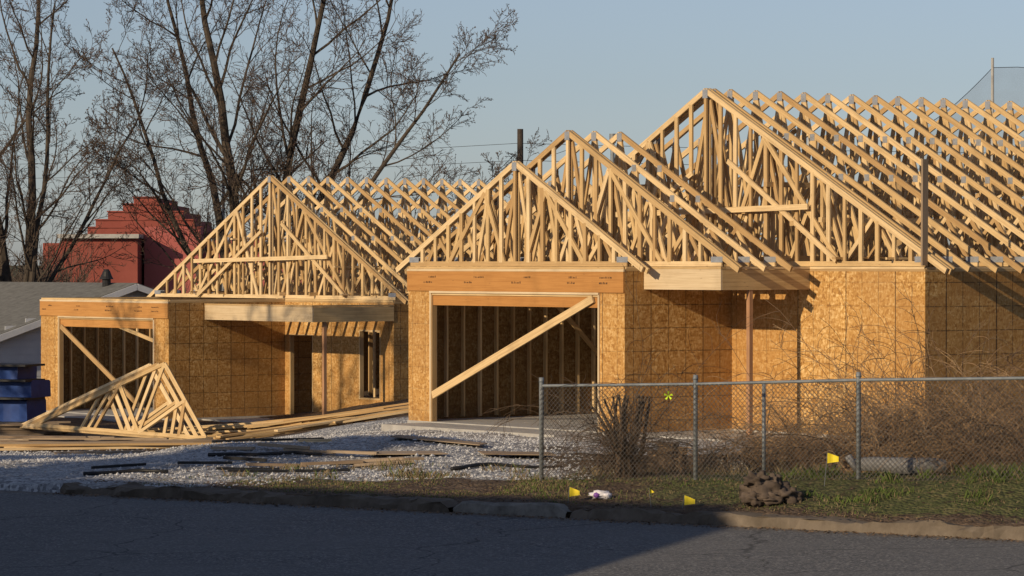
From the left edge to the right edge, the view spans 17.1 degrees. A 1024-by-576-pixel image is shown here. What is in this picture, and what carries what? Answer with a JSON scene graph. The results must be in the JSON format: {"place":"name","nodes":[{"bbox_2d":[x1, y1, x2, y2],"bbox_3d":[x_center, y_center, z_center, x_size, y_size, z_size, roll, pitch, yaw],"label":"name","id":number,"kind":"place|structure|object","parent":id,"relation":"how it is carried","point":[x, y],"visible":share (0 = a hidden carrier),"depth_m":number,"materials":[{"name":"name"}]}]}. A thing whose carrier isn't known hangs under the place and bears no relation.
{"place":"outdoors","nodes":[
{"label":"outdoors","id":0,"kind":"place"},
{"bbox_2d":[0,490,1023,575],"bbox_3d":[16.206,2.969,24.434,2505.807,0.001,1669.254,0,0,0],"label":"road","id":1,"kind":"structure","parent":0,"point":[48,534],"depth_m":37.89,"materials":[{"name":"grey asphalt"}]},
{"bbox_2d":[43,466,1022,541],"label":"leaf litter","id":2,"kind":"object","parent":1,"relation":"on","point":[520,516],"visible":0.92,"depth_m":43.01,"materials":[{"name":"brown plant"}]},
{"bbox_2d":[0,266,1023,526],"bbox_3d":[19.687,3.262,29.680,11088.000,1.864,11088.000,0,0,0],"label":"ground","id":3,"kind":"structure","parent":0,"point":[910,504],"depth_m":45.38,"materials":[{"name":"grey gravel"}]},
{"bbox_2d":[0,363,50,421],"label":"blue wrapped lumber stack","id":4,"kind":"object","parent":3,"relation":"on","point":[25,391],"visible":0.97,"depth_m":81.66,"materials":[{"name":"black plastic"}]},
{"bbox_2d":[0,421,72,435],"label":"lumber pile","id":5,"kind":"object","parent":3,"relation":"on","point":[10,428],"visible":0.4,"depth_m":76.49,"materials":[{"name":"beige wood"}]},
{"bbox_2d":[0,269,154,378],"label":"white garage","id":6,"kind":"structure","parent":3,"relation":"on","point":[20,328],"depth_m":94.80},
{"bbox_2d":[0,0,183,281],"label":"bare tree","id":7,"kind":"object","parent":3,"relation":"on","point":[32,220],"visible":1,"depth_m":103.44,"materials":[{"name":"brown plant"}]},
{"bbox_2d":[7,235,189,292],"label":"distant brush","id":8,"kind":"object","parent":3,"relation":"on","point":[78,277],"visible":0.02,"depth_m":191.83,"materials":[{"name":"brown plant"}]},
{"bbox_2d":[54,450,144,454],"bbox_3d":[-5.727,2.734,58.097,4.089,0.154,0.331,0,0,-13],"label":"scrap board","id":9,"kind":"object","parent":3,"relation":"on","point":[98,452],"visible":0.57,"depth_m":57.78,"materials":[{"name":"brown wood"}]},
{"bbox_2d":[0,435,217,441],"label":"lumber pile","id":10,"kind":"object","parent":3,"relation":"on","point":[21,438],"visible":0.66,"depth_m":71.45,"materials":[{"name":"beige wood"}]},
{"bbox_2d":[20,362,207,438],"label":"leaning roof truss","id":11,"kind":"object","parent":10,"relation":"on","point":[138,428],"visible":0.95,"depth_m":74.26,"materials":[{"name":"brown wood"}]},
{"bbox_2d":[0,442,231,450],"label":"lumber pile","id":12,"kind":"object","parent":3,"relation":"on","point":[59,446],"visible":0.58,"depth_m":62.60,"materials":[{"name":"brown wood"}]},
{"bbox_2d":[0,440,247,449],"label":"lumber pile","id":13,"kind":"object","parent":3,"relation":"on","point":[165,441],"visible":0.12,"depth_m":64.41,"materials":[{"name":"brown wood"}]},
{"bbox_2d":[83,468,168,475],"bbox_3d":[-5.456,2.595,48.156,1.201,0.080,0.320,0,0,-10],"label":"black hose","id":14,"kind":"object","parent":3,"relation":"on","point":[124,471],"visible":0.97,"depth_m":48.16,"materials":[{"name":"plastic"}]},
{"bbox_2d":[91,461,231,468],"bbox_3d":[-5.088,2.564,49.594,2.075,0.091,0.107,0,0,-17],"label":"black pipe scrap","id":15,"kind":"object","parent":3,"relation":"on","point":[144,464],"visible":1,"depth_m":49.53,"materials":[{"name":"plastic"}]},
{"bbox_2d":[43,196,339,292],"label":"brick school building","id":16,"kind":"structure","parent":3,"relation":"on","point":[149,275],"depth_m":236.99,"materials":[{"name":"red brick"}]},
{"bbox_2d":[222,157,224,292],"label":"metal pole","id":17,"kind":"object","parent":3,"relation":"on","point":[223,213],"visible":0.19,"depth_m":109.94,"materials":[{"name":"metal"}]},
{"bbox_2d":[60,481,457,512],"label":"kerb","id":18,"kind":"structure","parent":3,"relation":"on","point":[136,489],"depth_m":44.75,"materials":[{"name":"grey concrete"}]},
{"bbox_2d":[208,451,321,456],"bbox_3d":[-3.708,2.512,51.624,1.738,0.084,0.504,0,0,-22],"label":"black hose","id":19,"kind":"object","parent":3,"relation":"on","point":[260,453],"visible":1,"depth_m":51.48,"materials":[{"name":"plastic"}]},
{"bbox_2d":[212,437,323,442],"bbox_3d":[-3.828,2.401,53.973,1.915,0.055,0.172,0,0,-27],"label":"black pipe scrap","id":20,"kind":"object","parent":3,"relation":"on","point":[259,439],"visible":0.96,"depth_m":53.91,"materials":[{"name":"plastic"}]},
{"bbox_2d":[128,402,408,437],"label":"lumber pile","id":21,"kind":"object","parent":3,"relation":"on","point":[215,430],"visible":0.56,"depth_m":74.28,"materials":[{"name":"brown wood"}]},
{"bbox_2d":[216,467,349,472],"bbox_3d":[-3.260,2.592,48.748,1.889,0.076,0.409,0,0,-13],"label":"black pipe scrap","id":22,"kind":"object","parent":3,"relation":"on","point":[243,469],"visible":1,"depth_m":48.70,"materials":[{"name":"plastic"}]},
{"bbox_2d":[223,456,365,465],"bbox_3d":[-3.156,2.563,50.559,2.331,0.126,0.209,0,0,16],"label":"board","id":23,"kind":"object","parent":3,"relation":"on","point":[244,458],"visible":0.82,"depth_m":50.71,"materials":[{"name":"plastic"}]},
{"bbox_2d":[211,443,378,454],"bbox_3d":[-3.314,2.456,52.166,2.667,0.155,0.347,0,0,13],"label":"scrap board","id":24,"kind":"object","parent":3,"relation":"on","point":[285,447],"visible":1,"depth_m":52.18,"materials":[{"name":"brown wood"}]},
{"bbox_2d":[42,0,551,292],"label":"bare tree","id":25,"kind":"object","parent":3,"relation":"on","point":[235,180],"visible":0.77,"depth_m":104.94,"materials":[{"name":"brown plant"}]},
{"bbox_2d":[194,407,408,439],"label":"lumber pile","id":26,"kind":"object","parent":3,"relation":"on","point":[306,427],"visible":0.81,"depth_m":72.25,"materials":[{"name":"brown wood"}]},
{"bbox_2d":[0,421,613,486],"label":"gravel stones","id":27,"kind":"object","parent":3,"relation":"on","point":[91,456],"visible":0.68,"depth_m":52.02,"materials":[{"name":"grey gravel"}]},
{"bbox_2d":[298,439,331,441],"bbox_3d":[-3.117,2.410,53.983,0.514,0.042,0.140,0,0,-13],"label":"scrap board","id":28,"kind":"object","parent":3,"relation":"on","point":[315,440],"visible":1,"depth_m":53.92,"materials":[{"name":"brown wood"}]},
{"bbox_2d":[246,457,413,466],"bbox_3d":[-2.668,2.554,49.985,2.458,0.131,0.350,0,0,-12],"label":"scrap board","id":29,"kind":"object","parent":3,"relation":"on","point":[357,462],"visible":0.88,"depth_m":49.90,"materials":[{"name":"brown wood"}]},
{"bbox_2d":[378,457,423,461],"bbox_3d":[-1.763,2.560,50.905,0.853,0.071,0.325,0,0,-21],"label":"scrap board","id":30,"kind":"object","parent":3,"relation":"on","point":[415,458],"visible":0.32,"depth_m":50.88,"materials":[{"name":"brown wood"}]},
{"bbox_2d":[40,175,775,421],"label":"house under construction","id":31,"kind":"structure","parent":3,"relation":"on","point":[254,349],"depth_m":85.98,"materials":[{"name":"wood"}]},
{"bbox_2d":[390,435,487,445],"bbox_3d":[-1.159,2.416,54.231,1.470,0.130,0.500,0,0,14],"label":"wooden board","id":32,"kind":"object","parent":3,"relation":"on","point":[439,440],"visible":1,"depth_m":54.14,"materials":[{"name":"brown wood"}]},
{"bbox_2d":[374,451,555,455],"bbox_3d":[-0.773,2.537,52.448,2.926,0.064,0.853,0,0,-13],"label":"wooden board","id":33,"kind":"object","parent":3,"relation":"on","point":[439,452],"visible":0.93,"depth_m":52.30,"materials":[{"name":"brown wood"}]},
{"bbox_2d":[0,129,963,203],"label":"utility pole","id":34,"kind":"object","parent":3,"relation":"on","point":[519,143],"visible":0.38,"depth_m":119.92,"materials":[{"name":"brown wood"}]},
{"bbox_2d":[450,462,560,470],"bbox_3d":[-0.161,2.585,49.517,1.837,0.103,0.396,0,0,-30],"label":"black hose","id":35,"kind":"object","parent":3,"relation":"on","point":[467,466],"visible":0.79,"depth_m":49.59,"materials":[{"name":"plastic"}]},
{"bbox_2d":[453,500,571,517],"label":"kerb","id":36,"kind":"structure","parent":3,"relation":"on","point":[548,509],"depth_m":42.54,"materials":[{"name":"concrete"}]},
{"bbox_2d":[568,487,579,499],"bbox_3d":[0.772,2.610,42.830,0.151,0.230,0.017,0,0,-4],"label":"marker flag","id":37,"kind":"object","parent":3,"relation":"on","point":[573,492],"visible":1,"depth_m":42.83,"materials":[{"name":"yellow plastic"}]},
{"bbox_2d":[589,490,611,499],"bbox_3d":[1.105,2.603,42.917,0.308,0.129,0.214,0,0,0],"label":"plastic bag","id":38,"kind":"object","parent":3,"relation":"on","point":[598,494],"visible":1,"depth_m":42.86,"materials":[{"name":"white plastic"}]},
{"bbox_2d":[470,264,750,477],"bbox_3d":[0.974,1.257,45.832,3.967,3.192,3.211,0,0,21],"label":"dry shrub","id":39,"kind":"object","parent":3,"relation":"on","point":[599,411],"visible":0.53,"depth_m":45.92,"materials":[{"name":"brown plant"}]},
{"bbox_2d":[609,134,615,162],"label":"metal vent pole","id":40,"kind":"object","parent":3,"relation":"on","point":[612,155],"visible":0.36,"depth_m":89.93,"materials":[{"name":"grey metal"}]},
{"bbox_2d":[588,395,649,477],"bbox_3d":[1.426,1.990,45.310,0.777,1.165,0.418,0,0,14],"label":"shrub","id":41,"kind":"object","parent":3,"relation":"on","point":[622,436],"visible":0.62,"depth_m":45.17,"materials":[{"name":"brown plant"}]},
{"bbox_2d":[545,352,729,482],"bbox_3d":[1.543,1.888,45.236,2.310,2.085,2.700,0,0,14],"label":"dry shrub","id":42,"kind":"object","parent":3,"relation":"on","point":[635,455],"visible":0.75,"depth_m":45.10,"materials":[{"name":"brown plant"}]},
{"bbox_2d":[646,441,686,471],"bbox_3d":[2.188,2.438,48.225,0.588,0.543,0.379,0,0,0],"label":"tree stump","id":43,"kind":"object","parent":3,"relation":"on","point":[663,449],"visible":0.24,"depth_m":48.11,"materials":[{"name":"brown wood"}]},
{"bbox_2d":[682,495,694,507],"bbox_3d":[2.159,2.630,41.757,0.167,0.191,0.020,0,0,15],"label":"marker flag","id":44,"kind":"object","parent":3,"relation":"on","point":[687,500],"visible":1,"depth_m":41.77,"materials":[{"name":"yellow plastic"}]},
{"bbox_2d":[381,88,1023,441],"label":"house under construction","id":45,"kind":"structure","parent":3,"relation":"on","point":[485,333],"depth_m":61.32,"materials":[{"name":"wood"}]},
{"bbox_2d":[629,381,826,473],"bbox_3d":[2.901,2.097,47.007,3.057,1.620,3.289,0,1,-36],"label":"dry shrub","id":46,"kind":"object","parent":3,"relation":"on","point":[733,460],"visible":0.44,"depth_m":46.70,"materials":[{"name":"brown plant"}]},
{"bbox_2d":[738,470,804,507],"bbox_3d":[3.155,2.484,41.518,0.816,0.548,0.550,0,0,0],"label":"clump of dirt","id":47,"kind":"object","parent":3,"relation":"on","point":[759,489],"visible":0.99,"depth_m":41.35,"materials":[{"name":"soil"}]},
{"bbox_2d":[539,372,1023,480],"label":"chain link fence","id":48,"kind":"object","parent":3,"relation":"on","point":[858,380],"visible":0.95,"depth_m":43.04,"materials":[{"name":"metal"}]},
{"bbox_2d":[662,365,918,471],"bbox_3d":[3.881,2.016,47.779,3.837,1.836,3.128,0,0,0],"label":"dry shrub","id":49,"kind":"object","parent":3,"relation":"on","point":[770,430],"visible":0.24,"depth_m":47.36,"materials":[{"name":"brown plant"}]},
{"bbox_2d":[570,508,1023,540],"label":"kerb","id":50,"kind":"structure","parent":3,"relation":"on","point":[900,527],"depth_m":40.32,"materials":[{"name":"grey concrete"}]},
{"bbox_2d":[807,137,809,202],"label":"metal pole","id":51,"kind":"object","parent":3,"relation":"on","point":[808,177],"depth_m":129.93,"materials":[{"name":"metal"}]},
{"bbox_2d":[689,319,940,469],"bbox_3d":[4.505,1.743,48.935,4.388,2.624,3.736,0,0,0],"label":"dry shrub","id":52,"kind":"object","parent":3,"relation":"on","point":[780,346],"visible":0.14,"depth_m":48.77,"materials":[{"name":"brown plant"}]},
{"bbox_2d":[824,453,838,485],"bbox_3d":[3.948,2.260,42.222,0.183,0.450,0.018,0,0,0],"label":"marker flag","id":53,"kind":"object","parent":3,"relation":"on","point":[831,458],"visible":1,"depth_m":42.22,"materials":[{"name":"yellow plastic"}]},
{"bbox_2d":[707,290,1023,471],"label":"dry shrub","id":54,"kind":"object","parent":3,"relation":"on","point":[826,449],"visible":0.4,"depth_m":46.22,"materials":[{"name":"brown plant"}]},
{"bbox_2d":[730,290,1023,459],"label":"dry shrub","id":55,"kind":"object","parent":3,"relation":"on","point":[923,362],"visible":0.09,"depth_m":48.15,"materials":[{"name":"brown plant"}]},
{"bbox_2d":[733,317,1023,470],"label":"dry shrub","id":56,"kind":"object","parent":3,"relation":"on","point":[849,354],"visible":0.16,"depth_m":47.24,"materials":[{"name":"brown plant"}]},
{"bbox_2d":[750,282,1023,465],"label":"dry shrub","id":57,"kind":"object","parent":3,"relation":"on","point":[882,376],"visible":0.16,"depth_m":45.96,"materials":[{"name":"brown plant"}]},
{"bbox_2d":[845,454,945,473],"bbox_3d":[4.875,2.234,43.369,1.290,0.240,0.342,0,0,12],"label":"culvert pipe","id":58,"kind":"object","parent":3,"relation":"on","point":[878,460],"visible":0.63,"depth_m":43.23,"materials":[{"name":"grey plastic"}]},
{"bbox_2d":[794,331,1023,474],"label":"dry shrub","id":59,"kind":"object","parent":3,"relation":"on","point":[954,446],"visible":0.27,"depth_m":43.79,"materials":[{"name":"brown plant"}]},
{"bbox_2d":[806,361,1021,472],"bbox_3d":[5.562,1.925,44.734,3.520,1.989,3.003,0,0,0],"label":"dry shrub","id":60,"kind":"object","parent":3,"relation":"on","point":[878,448],"visible":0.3,"depth_m":44.57,"materials":[{"name":"brown plant"}]},
{"bbox_2d":[838,332,1023,451],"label":"dry shrub","id":61,"kind":"object","parent":3,"relation":"on","point":[968,399],"visible":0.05,"depth_m":47.38,"materials":[{"name":"brown plant"}]},
{"bbox_2d":[868,341,1023,471],"bbox_3d":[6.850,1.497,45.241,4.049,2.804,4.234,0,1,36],"label":"dry shrub","id":62,"kind":"object","parent":3,"relation":"on","point":[970,408],"visible":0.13,"depth_m":45.24,"materials":[{"name":"brown plant"}]},
{"bbox_2d":[887,370,1023,476],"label":"dry shrub","id":63,"kind":"object","parent":3,"relation":"on","point":[1009,450],"visible":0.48,"depth_m":43.17,"materials":[{"name":"brown plant"}]},
{"bbox_2d":[928,58,1023,160],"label":"ballfield net","id":64,"kind":"object","parent":3,"relation":"on","point":[992,79],"visible":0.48,"depth_m":139.90,"materials":[{"name":"metal"}]},
{"bbox_2d":[0,0,1023,265],"label":"sky","id":65,"kind":"structure","parent":0,"point":[606,67],"materials":[{"name":"blue"}]},
{"bbox_2d":[138,455,1023,522],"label":"grass","id":66,"kind":"structure","parent":0,"point":[421,475],"depth_m":44.05,"materials":[{"name":"plant"}]}
]}

